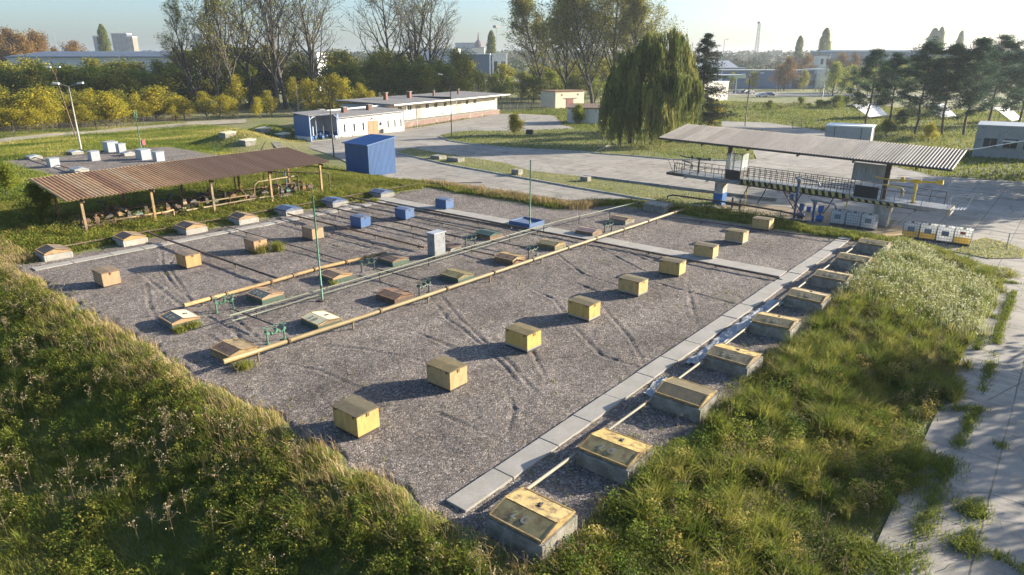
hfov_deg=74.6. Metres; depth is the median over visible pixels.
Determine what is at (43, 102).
leafy tree
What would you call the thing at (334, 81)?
leafy tree
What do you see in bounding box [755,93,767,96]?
parked car
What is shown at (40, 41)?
leafy tree
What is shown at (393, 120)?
window
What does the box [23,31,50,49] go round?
leafy tree
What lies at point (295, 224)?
cross pipe
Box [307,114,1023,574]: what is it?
road
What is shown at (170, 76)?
leafy tree
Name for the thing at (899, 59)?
pine tree
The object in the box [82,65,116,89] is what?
leafy tree
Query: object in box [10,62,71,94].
leafy tree
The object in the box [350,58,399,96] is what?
leafy tree
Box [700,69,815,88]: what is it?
blue hall
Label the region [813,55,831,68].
villa
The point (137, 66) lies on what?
leafy tree
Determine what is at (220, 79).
leafy tree
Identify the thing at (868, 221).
tote container
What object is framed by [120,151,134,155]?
tank hatch
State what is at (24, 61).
leafy tree
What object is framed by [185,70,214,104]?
leafy tree
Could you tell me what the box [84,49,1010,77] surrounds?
wood
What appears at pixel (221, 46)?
poplar tree
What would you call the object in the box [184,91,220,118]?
leafy tree
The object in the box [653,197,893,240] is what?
verge weeds
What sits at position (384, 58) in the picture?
leafy tree
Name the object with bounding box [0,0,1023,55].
sky
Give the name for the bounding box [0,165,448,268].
grass
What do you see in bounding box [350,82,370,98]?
leafy tree
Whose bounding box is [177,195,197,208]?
pump
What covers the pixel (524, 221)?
blue tray
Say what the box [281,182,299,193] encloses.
pump
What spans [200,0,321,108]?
poplar tree
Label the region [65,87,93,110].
leafy tree
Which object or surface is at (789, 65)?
leafy tree
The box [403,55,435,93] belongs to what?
leafy tree
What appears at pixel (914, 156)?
loading gantry
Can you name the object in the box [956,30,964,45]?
poplar tree
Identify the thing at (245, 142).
concrete box
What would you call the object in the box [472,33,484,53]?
church
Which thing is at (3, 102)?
leafy tree
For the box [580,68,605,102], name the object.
leafy tree
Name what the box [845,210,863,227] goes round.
tote container
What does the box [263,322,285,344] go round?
valve set
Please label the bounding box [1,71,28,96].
leafy tree
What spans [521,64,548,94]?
leafy tree
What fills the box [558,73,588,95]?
leafy tree
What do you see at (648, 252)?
cross pipe
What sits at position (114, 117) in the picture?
leafy tree
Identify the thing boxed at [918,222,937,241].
tote container
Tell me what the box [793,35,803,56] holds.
poplar tree
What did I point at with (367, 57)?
leafy tree
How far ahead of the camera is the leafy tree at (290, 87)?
203.33 m
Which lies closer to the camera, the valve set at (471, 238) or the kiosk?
the valve set at (471, 238)
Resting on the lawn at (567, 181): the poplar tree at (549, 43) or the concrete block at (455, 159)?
the concrete block at (455, 159)
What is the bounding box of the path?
[0,118,245,141]
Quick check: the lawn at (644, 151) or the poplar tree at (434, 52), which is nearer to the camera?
the lawn at (644, 151)
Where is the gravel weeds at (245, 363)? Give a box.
[7,183,862,553]
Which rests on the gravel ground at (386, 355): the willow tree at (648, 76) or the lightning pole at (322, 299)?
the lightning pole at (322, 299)
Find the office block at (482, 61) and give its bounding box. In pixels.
[456,54,490,78]
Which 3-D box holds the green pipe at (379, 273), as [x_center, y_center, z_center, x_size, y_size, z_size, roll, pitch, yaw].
[-1.689,-3.015,49.088,1.274,1.012,39.641,16,24,40]
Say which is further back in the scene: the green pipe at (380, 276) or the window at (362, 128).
the window at (362, 128)
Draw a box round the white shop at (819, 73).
[802,69,830,88]
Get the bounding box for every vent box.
[45,157,60,167]
[87,150,100,160]
[91,265,120,287]
[101,140,117,151]
[114,143,125,152]
[134,148,151,159]
[151,150,164,161]
[174,249,201,268]
[243,236,267,252]
[301,224,323,240]
[331,395,379,438]
[349,213,370,228]
[395,206,413,219]
[425,355,467,392]
[435,197,453,208]
[505,322,541,352]
[567,295,600,321]
[618,274,648,296]
[659,256,685,276]
[693,241,719,258]
[725,228,749,244]
[752,216,774,230]
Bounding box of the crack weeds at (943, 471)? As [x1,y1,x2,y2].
[821,278,1023,574]
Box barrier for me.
[962,225,1019,245]
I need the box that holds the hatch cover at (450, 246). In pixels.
[445,242,462,250]
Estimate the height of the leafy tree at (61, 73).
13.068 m
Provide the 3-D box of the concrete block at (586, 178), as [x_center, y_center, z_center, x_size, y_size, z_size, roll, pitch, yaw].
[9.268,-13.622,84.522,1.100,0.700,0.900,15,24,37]
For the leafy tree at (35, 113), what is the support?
on the ground at (280, 119)
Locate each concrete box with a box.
[218,130,235,138]
[238,138,255,146]
[255,127,270,133]
[275,132,290,138]
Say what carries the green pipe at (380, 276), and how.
on the gravel ground at (386, 355)
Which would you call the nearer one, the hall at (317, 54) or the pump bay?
the pump bay
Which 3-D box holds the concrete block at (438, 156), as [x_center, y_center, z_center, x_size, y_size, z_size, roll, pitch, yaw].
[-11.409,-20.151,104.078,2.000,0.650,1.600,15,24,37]
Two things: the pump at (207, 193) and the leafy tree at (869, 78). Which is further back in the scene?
the leafy tree at (869, 78)
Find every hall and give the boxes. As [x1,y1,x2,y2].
[283,52,325,91]
[419,48,460,66]
[455,43,474,53]
[698,60,745,80]
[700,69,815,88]
[808,50,971,69]
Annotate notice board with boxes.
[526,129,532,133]
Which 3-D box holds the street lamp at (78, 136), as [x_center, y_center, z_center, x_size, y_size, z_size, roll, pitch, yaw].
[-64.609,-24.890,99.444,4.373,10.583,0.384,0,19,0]
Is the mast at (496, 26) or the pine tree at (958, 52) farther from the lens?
the mast at (496, 26)
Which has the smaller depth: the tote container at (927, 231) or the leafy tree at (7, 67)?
the tote container at (927, 231)
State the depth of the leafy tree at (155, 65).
236.30 m
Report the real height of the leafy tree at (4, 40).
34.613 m
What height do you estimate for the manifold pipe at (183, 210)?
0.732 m
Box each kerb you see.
[395,136,735,207]
[583,175,776,200]
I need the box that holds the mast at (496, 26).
[493,25,499,52]
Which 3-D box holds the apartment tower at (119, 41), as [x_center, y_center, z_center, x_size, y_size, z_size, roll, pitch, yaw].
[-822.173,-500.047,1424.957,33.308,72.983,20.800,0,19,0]
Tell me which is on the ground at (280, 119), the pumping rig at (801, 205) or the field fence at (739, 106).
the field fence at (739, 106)
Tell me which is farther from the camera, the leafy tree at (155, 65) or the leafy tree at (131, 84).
the leafy tree at (155, 65)
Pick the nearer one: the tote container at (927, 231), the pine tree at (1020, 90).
the tote container at (927, 231)
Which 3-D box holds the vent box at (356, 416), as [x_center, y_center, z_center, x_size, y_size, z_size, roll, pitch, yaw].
[-5.788,4.928,25.052,1.485,1.230,1.100,14,24,37]
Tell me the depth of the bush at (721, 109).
152.53 m
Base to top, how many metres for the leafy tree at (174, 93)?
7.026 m
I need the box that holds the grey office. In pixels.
[972,121,1023,159]
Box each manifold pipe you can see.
[70,187,285,222]
[73,184,280,215]
[76,182,300,219]
[88,189,311,226]
[100,209,174,227]
[184,175,299,211]
[187,196,273,210]
[265,171,329,187]
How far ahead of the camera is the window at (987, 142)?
106.19 m
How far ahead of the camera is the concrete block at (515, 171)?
88.91 m
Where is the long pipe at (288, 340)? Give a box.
[222,208,683,363]
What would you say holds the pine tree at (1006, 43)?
on the ground at (280, 119)
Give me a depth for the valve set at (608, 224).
54.14 m
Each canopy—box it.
[28,147,329,232]
[714,74,745,93]
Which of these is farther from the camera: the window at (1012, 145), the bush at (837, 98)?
the bush at (837, 98)
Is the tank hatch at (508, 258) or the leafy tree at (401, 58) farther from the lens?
the leafy tree at (401, 58)
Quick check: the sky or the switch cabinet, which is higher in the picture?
the sky
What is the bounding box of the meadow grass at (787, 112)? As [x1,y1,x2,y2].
[285,100,1023,181]
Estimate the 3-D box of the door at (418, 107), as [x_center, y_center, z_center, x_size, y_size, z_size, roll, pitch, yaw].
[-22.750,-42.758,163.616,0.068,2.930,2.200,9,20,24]
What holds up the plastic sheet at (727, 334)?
on the gravel ground at (386, 355)
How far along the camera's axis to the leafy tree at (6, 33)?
374.95 m
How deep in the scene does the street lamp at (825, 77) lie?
250.91 m
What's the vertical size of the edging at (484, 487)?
0.240 m
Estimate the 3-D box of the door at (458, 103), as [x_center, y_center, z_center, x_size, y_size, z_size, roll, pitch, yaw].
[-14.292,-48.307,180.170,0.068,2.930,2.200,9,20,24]
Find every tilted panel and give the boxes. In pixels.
[855,104,887,117]
[924,104,955,118]
[995,107,1018,120]
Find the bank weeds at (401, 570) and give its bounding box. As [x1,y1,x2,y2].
[0,247,593,574]
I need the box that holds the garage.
[824,122,876,140]
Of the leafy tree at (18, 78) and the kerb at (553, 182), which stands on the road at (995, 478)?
the kerb at (553, 182)
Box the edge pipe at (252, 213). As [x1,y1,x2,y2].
[64,182,481,245]
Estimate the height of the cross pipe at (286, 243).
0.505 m
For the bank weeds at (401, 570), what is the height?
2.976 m
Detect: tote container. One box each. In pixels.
[830,208,848,225]
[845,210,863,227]
[860,212,879,230]
[901,220,920,239]
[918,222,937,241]
[935,224,956,243]
[952,226,974,245]
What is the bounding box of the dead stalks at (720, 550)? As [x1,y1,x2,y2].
[517,244,991,574]
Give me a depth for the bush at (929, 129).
128.22 m
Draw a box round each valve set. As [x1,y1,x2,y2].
[212,294,234,312]
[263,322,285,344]
[359,257,374,272]
[417,278,430,295]
[464,234,476,246]
[527,244,537,258]
[603,220,613,232]
[725,197,742,207]
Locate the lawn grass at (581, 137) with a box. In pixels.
[401,127,1023,256]
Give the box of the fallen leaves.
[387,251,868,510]
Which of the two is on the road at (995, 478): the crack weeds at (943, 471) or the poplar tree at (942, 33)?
the crack weeds at (943, 471)
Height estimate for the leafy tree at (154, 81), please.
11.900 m
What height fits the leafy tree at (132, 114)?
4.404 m
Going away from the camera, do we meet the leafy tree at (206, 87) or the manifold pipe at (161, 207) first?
the manifold pipe at (161, 207)
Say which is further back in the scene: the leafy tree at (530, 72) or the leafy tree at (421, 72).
the leafy tree at (530, 72)
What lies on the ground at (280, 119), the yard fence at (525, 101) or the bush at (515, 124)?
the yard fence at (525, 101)
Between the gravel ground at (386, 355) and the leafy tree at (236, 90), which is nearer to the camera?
the gravel ground at (386, 355)
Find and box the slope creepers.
[511,242,1015,574]
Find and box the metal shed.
[341,134,396,174]
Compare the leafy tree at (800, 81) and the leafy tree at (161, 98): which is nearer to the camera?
the leafy tree at (161, 98)
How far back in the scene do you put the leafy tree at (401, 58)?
245.88 m
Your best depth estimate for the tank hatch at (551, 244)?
49.34 m
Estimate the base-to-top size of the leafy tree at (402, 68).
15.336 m
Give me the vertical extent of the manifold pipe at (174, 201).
1.320 m
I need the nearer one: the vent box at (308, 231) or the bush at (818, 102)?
the vent box at (308, 231)
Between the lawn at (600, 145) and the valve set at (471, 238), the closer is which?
the valve set at (471, 238)
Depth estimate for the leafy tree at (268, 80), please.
228.96 m
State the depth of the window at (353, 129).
136.82 m
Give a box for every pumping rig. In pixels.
[789,177,820,218]
[806,199,836,221]
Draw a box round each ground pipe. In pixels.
[667,194,804,216]
[683,199,806,222]
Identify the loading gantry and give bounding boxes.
[657,124,974,226]
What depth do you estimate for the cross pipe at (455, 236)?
56.12 m
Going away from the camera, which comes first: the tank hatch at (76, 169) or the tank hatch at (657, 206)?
the tank hatch at (657, 206)
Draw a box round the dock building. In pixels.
[335,89,509,127]
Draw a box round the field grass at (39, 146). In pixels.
[0,121,345,200]
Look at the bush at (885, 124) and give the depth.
137.12 m
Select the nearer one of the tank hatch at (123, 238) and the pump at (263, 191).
the tank hatch at (123, 238)
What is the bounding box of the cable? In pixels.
[974,140,1023,148]
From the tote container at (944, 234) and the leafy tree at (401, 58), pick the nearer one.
the tote container at (944, 234)
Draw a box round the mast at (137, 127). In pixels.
[133,110,141,147]
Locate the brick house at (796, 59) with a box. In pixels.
[793,57,804,68]
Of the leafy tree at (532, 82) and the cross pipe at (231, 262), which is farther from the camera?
the leafy tree at (532, 82)
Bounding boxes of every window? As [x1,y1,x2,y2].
[341,124,346,132]
[351,123,355,131]
[360,122,364,130]
[385,120,388,127]
[392,119,396,127]
[398,119,401,126]
[494,61,497,72]
[982,138,997,147]
[1002,139,1018,148]
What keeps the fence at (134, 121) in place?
on the ground at (280, 119)
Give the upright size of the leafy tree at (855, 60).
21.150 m
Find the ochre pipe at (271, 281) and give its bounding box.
[183,251,386,306]
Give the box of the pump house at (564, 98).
[540,89,585,108]
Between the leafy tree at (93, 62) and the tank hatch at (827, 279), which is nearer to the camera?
the tank hatch at (827, 279)
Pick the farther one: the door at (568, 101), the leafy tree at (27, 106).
the door at (568, 101)
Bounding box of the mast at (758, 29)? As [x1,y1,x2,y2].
[754,22,761,57]
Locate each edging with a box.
[31,201,384,270]
[379,197,786,277]
[446,236,851,512]
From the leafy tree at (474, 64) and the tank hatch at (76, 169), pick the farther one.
the leafy tree at (474, 64)
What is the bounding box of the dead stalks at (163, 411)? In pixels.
[0,247,511,574]
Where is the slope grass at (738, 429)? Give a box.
[531,240,1022,574]
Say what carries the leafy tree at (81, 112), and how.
on the ground at (280, 119)
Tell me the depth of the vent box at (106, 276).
41.00 m
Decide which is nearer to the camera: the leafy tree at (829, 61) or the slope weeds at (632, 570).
the slope weeds at (632, 570)
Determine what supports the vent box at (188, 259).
on the gravel ground at (386, 355)
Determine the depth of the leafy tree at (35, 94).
147.77 m
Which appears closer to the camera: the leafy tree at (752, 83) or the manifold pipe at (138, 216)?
the manifold pipe at (138, 216)
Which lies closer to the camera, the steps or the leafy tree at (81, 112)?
the steps
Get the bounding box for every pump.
[96,200,122,214]
[104,208,126,219]
[117,207,142,221]
[136,201,159,212]
[156,193,176,206]
[158,199,181,214]
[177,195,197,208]
[195,194,217,208]
[197,188,216,200]
[217,190,237,202]
[233,189,256,202]
[260,185,278,196]
[272,184,291,196]
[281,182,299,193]
[294,180,313,192]
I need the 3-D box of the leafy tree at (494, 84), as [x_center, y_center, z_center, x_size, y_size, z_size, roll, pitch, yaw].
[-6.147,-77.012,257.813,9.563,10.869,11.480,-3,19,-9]
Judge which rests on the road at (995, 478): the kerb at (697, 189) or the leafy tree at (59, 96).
the kerb at (697, 189)
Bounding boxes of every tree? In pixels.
[0,25,9,63]
[0,25,39,62]
[0,32,38,63]
[0,60,13,71]
[0,61,28,74]
[0,67,13,92]
[0,72,14,102]
[0,85,32,128]
[0,86,72,128]
[0,91,25,119]
[0,108,38,131]
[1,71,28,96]
[4,64,67,96]
[8,68,25,93]
[9,62,29,72]
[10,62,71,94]
[11,53,53,75]
[15,99,36,129]
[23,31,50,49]
[25,29,50,51]
[25,107,53,129]
[32,96,63,128]
[35,101,69,126]
[42,84,88,126]
[46,67,88,98]
[50,61,83,76]
[55,74,91,104]
[55,99,90,126]
[58,38,88,50]
[64,105,101,126]
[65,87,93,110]
[67,70,101,108]
[71,103,94,124]
[72,87,117,122]
[74,68,133,105]
[77,63,101,96]
[80,55,105,68]
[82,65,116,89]
[82,88,140,125]
[92,106,103,123]
[94,102,139,124]
[96,56,121,70]
[97,24,111,50]
[100,65,124,87]
[101,68,138,97]
[101,88,135,118]
[106,61,134,72]
[106,69,152,104]
[108,98,129,123]
[113,55,149,72]
[115,66,136,105]
[122,106,141,120]
[125,67,158,87]
[125,92,149,119]
[128,89,167,119]
[128,101,157,118]
[137,71,154,88]
[140,57,168,80]
[140,82,186,119]
[142,66,192,101]
[143,72,178,96]
[148,39,229,105]
[152,65,194,100]
[155,0,212,111]
[157,42,194,102]
[162,105,181,118]
[164,107,184,119]
[165,94,193,118]
[168,91,196,108]
[173,0,237,110]
[179,76,224,106]
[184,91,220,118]
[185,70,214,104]
[192,0,265,111]
[193,0,289,107]
[198,61,252,106]
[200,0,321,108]
[202,94,234,118]
[220,40,271,105]
[222,73,250,111]
[223,96,239,117]
[233,0,317,109]
[233,60,271,107]
[242,55,272,104]
[249,43,290,99]
[249,96,264,118]
[254,46,305,104]
[255,0,344,107]
[259,90,280,116]
[273,59,318,106]
[282,76,302,110]
[289,51,325,101]
[292,76,333,110]
[313,72,340,109]
[314,65,334,104]
[317,45,346,94]
[326,60,356,103]
[327,77,356,106]
[332,47,367,82]
[335,60,375,98]
[336,0,431,93]
[337,91,352,106]
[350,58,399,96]
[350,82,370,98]
[358,46,419,95]
[360,46,394,94]
[362,90,375,97]
[376,0,459,63]
[378,50,409,91]
[380,59,418,95]
[388,60,452,94]
[391,0,460,90]
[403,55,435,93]
[423,59,472,93]
[426,54,472,92]
[435,45,488,91]
[461,57,477,81]
[472,69,488,92]
[484,61,520,98]
[485,72,507,96]
[486,30,496,74]
[490,0,572,88]
[498,76,515,100]
[507,71,533,101]
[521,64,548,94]
[521,74,547,101]
[531,0,616,87]
[532,66,554,97]
[533,0,630,102]
[540,68,562,89]
[552,65,564,89]
[557,57,596,89]
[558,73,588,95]
[562,0,654,80]
[570,103,586,123]
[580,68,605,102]
[584,55,616,93]
[593,57,617,94]
[597,0,683,62]
[597,15,704,148]
[666,93,696,133]
[680,32,743,125]
[728,72,739,90]
[743,71,761,87]
[768,64,789,89]
[773,55,802,90]
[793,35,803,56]
[795,77,803,90]
[797,51,819,68]
[797,69,810,89]
[812,59,848,95]
[818,28,831,54]
[823,58,844,84]
[832,68,856,92]
[833,51,852,82]
[838,48,895,123]
[845,64,869,91]
[846,52,862,68]
[858,65,878,93]
[861,52,929,119]
[878,36,962,134]
[878,64,914,93]
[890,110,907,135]
[911,40,994,134]
[925,28,939,42]
[925,55,951,80]
[935,36,1011,134]
[939,26,944,49]
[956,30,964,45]
[958,33,1023,120]
[986,48,1023,101]
[993,48,1023,121]
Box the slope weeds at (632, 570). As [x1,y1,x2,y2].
[524,249,997,574]
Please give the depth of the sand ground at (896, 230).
59.61 m
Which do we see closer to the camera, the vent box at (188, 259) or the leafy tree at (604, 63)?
the vent box at (188, 259)
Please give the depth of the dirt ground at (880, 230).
65.82 m
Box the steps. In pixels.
[271,137,295,148]
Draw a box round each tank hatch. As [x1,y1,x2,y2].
[25,154,42,159]
[34,244,72,261]
[66,149,83,154]
[68,166,88,172]
[112,231,147,246]
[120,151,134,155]
[158,309,200,330]
[174,221,207,234]
[210,338,257,363]
[228,211,258,224]
[246,287,284,304]
[274,204,302,215]
[300,310,341,329]
[318,268,352,282]
[321,196,347,206]
[369,188,394,197]
[376,287,413,304]
[377,253,408,266]
[439,268,473,282]
[474,229,502,239]
[487,487,577,564]
[494,252,524,264]
[536,239,565,250]
[575,226,601,235]
[576,428,653,485]
[609,215,633,224]
[643,200,674,212]
[652,376,717,423]
[703,343,762,378]
[749,312,800,340]
[784,287,830,313]
[811,269,853,290]
[834,252,873,270]
[855,238,891,253]
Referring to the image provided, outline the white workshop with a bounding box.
[316,104,405,137]
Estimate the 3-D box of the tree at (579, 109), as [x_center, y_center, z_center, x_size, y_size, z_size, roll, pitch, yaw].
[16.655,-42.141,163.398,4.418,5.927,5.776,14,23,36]
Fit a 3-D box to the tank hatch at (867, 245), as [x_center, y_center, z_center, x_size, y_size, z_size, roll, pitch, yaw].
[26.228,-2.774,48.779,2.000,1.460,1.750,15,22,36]
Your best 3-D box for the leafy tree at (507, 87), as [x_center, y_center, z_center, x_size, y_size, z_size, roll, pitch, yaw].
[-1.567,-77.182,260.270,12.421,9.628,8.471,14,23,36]
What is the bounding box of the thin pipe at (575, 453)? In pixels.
[526,245,855,488]
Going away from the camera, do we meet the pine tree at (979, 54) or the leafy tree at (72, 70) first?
the pine tree at (979, 54)
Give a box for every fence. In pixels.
[1,107,290,136]
[503,102,554,111]
[513,95,539,103]
[726,100,806,108]
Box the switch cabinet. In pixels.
[426,229,445,257]
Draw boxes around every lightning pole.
[312,195,325,301]
[529,160,530,223]
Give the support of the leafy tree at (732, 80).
on the ground at (280, 119)
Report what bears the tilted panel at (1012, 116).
on the ground at (280, 119)
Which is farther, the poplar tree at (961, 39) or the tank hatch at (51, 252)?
the poplar tree at (961, 39)
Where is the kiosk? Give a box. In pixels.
[690,81,729,99]
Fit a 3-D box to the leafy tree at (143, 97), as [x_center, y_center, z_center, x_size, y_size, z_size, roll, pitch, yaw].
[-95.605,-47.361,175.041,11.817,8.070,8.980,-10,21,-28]
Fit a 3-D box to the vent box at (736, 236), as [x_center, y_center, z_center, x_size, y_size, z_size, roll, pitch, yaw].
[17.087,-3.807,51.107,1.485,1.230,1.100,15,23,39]
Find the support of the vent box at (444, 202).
on the gravel ground at (386, 355)
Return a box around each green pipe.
[229,201,641,317]
[232,227,547,320]
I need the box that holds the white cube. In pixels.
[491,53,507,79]
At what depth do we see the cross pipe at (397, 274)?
42.15 m
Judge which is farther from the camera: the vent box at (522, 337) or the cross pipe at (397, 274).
the cross pipe at (397, 274)
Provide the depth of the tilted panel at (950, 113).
177.87 m
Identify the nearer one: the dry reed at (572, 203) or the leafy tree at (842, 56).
the dry reed at (572, 203)
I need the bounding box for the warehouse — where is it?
[5,51,199,72]
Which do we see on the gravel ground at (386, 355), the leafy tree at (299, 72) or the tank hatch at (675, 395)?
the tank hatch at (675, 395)
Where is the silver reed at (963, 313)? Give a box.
[833,234,1009,349]
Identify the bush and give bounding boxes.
[0,160,21,194]
[5,180,59,218]
[506,111,527,133]
[698,97,726,125]
[764,100,773,108]
[793,96,808,105]
[814,99,825,105]
[816,100,831,107]
[826,93,845,107]
[841,96,852,105]
[880,119,899,134]
[919,122,939,139]
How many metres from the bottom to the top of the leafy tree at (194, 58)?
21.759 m
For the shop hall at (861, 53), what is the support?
on the ground at (280, 119)
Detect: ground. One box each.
[0,55,1023,574]
[13,147,214,174]
[16,183,875,561]
[686,200,895,234]
[883,225,911,237]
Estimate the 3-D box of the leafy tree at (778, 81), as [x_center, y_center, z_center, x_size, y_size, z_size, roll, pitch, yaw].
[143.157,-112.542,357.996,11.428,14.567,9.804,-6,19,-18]
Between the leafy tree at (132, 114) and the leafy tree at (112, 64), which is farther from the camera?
the leafy tree at (112, 64)
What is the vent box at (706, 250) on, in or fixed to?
on the gravel ground at (386, 355)
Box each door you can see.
[368,120,378,133]
[416,105,420,117]
[457,101,460,112]
[566,99,572,106]
[791,79,797,87]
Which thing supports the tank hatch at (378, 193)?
on the gravel ground at (386, 355)
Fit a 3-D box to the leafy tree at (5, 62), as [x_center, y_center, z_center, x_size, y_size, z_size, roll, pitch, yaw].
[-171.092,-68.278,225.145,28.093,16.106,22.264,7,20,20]
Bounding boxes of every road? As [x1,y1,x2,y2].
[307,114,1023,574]
[721,121,824,158]
[728,92,1021,101]
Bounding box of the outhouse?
[566,103,599,123]
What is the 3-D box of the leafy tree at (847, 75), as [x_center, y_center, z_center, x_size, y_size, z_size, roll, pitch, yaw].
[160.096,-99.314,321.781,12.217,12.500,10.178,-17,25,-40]
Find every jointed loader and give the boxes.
[679,155,712,172]
[875,176,943,202]
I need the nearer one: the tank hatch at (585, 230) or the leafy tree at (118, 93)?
the tank hatch at (585, 230)
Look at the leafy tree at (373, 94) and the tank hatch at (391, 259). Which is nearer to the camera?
the tank hatch at (391, 259)
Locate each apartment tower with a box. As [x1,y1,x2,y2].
[92,36,98,50]
[110,33,131,50]
[125,36,138,50]
[191,33,206,47]
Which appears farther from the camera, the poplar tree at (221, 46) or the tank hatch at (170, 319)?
the poplar tree at (221, 46)
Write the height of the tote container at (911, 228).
1.368 m
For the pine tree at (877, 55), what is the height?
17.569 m
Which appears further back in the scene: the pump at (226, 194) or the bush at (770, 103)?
the bush at (770, 103)
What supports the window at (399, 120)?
in the white workshop
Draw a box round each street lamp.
[46,66,75,136]
[52,82,83,150]
[328,89,334,157]
[438,73,451,134]
[741,72,763,125]
[822,54,831,98]
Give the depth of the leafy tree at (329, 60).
246.43 m
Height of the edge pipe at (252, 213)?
0.649 m
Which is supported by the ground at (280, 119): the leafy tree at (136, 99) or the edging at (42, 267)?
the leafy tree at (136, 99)
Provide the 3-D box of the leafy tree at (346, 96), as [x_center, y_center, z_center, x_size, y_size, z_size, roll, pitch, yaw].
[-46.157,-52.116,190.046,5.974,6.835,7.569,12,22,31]
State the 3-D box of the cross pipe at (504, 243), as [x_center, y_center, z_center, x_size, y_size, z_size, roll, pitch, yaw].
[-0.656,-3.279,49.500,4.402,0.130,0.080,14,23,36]
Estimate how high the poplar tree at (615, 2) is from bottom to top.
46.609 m
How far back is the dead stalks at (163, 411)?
24.17 m
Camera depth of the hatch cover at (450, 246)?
49.43 m
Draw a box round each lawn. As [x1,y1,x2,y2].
[398,148,716,205]
[441,128,625,151]
[594,139,735,159]
[955,237,1023,258]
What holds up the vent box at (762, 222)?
on the gravel ground at (386, 355)
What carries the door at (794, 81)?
in the blue hall at (764, 82)
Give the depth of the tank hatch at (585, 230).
53.12 m
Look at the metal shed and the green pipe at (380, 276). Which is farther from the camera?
the metal shed
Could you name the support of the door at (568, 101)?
in the pump house at (564, 98)
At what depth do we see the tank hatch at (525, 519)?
19.09 m
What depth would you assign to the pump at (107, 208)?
58.86 m
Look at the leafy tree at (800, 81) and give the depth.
353.84 m
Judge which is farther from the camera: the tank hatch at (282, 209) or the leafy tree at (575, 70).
the leafy tree at (575, 70)
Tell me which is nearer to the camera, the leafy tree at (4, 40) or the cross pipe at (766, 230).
the cross pipe at (766, 230)
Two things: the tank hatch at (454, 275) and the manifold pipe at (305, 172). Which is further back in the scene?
the manifold pipe at (305, 172)
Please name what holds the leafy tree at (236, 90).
on the ground at (280, 119)
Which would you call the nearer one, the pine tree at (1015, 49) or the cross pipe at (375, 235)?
the cross pipe at (375, 235)
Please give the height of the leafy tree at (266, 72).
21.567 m
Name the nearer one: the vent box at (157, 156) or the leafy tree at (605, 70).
the vent box at (157, 156)
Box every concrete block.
[430,154,446,159]
[446,156,464,161]
[511,168,522,174]
[580,176,590,181]
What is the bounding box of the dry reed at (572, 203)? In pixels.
[415,178,609,210]
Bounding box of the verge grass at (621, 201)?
[386,177,917,250]
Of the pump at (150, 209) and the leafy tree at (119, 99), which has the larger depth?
the leafy tree at (119, 99)
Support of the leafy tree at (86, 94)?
on the ground at (280, 119)
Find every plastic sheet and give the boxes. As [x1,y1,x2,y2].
[644,376,667,396]
[685,299,783,366]
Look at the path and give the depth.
151.89 m
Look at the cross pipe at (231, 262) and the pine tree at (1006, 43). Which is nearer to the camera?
the cross pipe at (231, 262)
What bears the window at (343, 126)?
in the white workshop
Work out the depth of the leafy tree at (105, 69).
211.87 m
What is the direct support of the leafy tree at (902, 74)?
on the ground at (280, 119)
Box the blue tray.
[509,216,543,227]
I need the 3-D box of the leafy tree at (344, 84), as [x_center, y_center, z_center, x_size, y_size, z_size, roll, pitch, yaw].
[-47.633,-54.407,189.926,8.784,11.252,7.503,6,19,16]
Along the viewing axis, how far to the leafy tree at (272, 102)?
183.18 m
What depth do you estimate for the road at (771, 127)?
150.33 m
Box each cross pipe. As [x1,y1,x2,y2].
[148,231,277,282]
[226,226,343,260]
[230,308,273,325]
[275,218,398,249]
[287,213,424,249]
[315,211,426,236]
[325,206,461,239]
[346,203,476,230]
[348,196,511,228]
[375,268,418,279]
[426,209,782,279]
[463,249,522,260]
[480,238,526,247]
[669,216,857,241]
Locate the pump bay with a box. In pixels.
[291,110,340,141]
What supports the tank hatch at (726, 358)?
on the gravel ground at (386, 355)
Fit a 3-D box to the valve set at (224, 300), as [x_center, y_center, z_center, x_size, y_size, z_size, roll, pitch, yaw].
[-15.811,0.979,36.953,1.184,1.052,0.272,-15,24,-39]
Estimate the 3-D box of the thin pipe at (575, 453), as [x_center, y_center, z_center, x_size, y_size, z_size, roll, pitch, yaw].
[13.391,1.597,35.712,0.387,0.770,40.601,15,24,37]
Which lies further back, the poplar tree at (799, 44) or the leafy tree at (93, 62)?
the poplar tree at (799, 44)

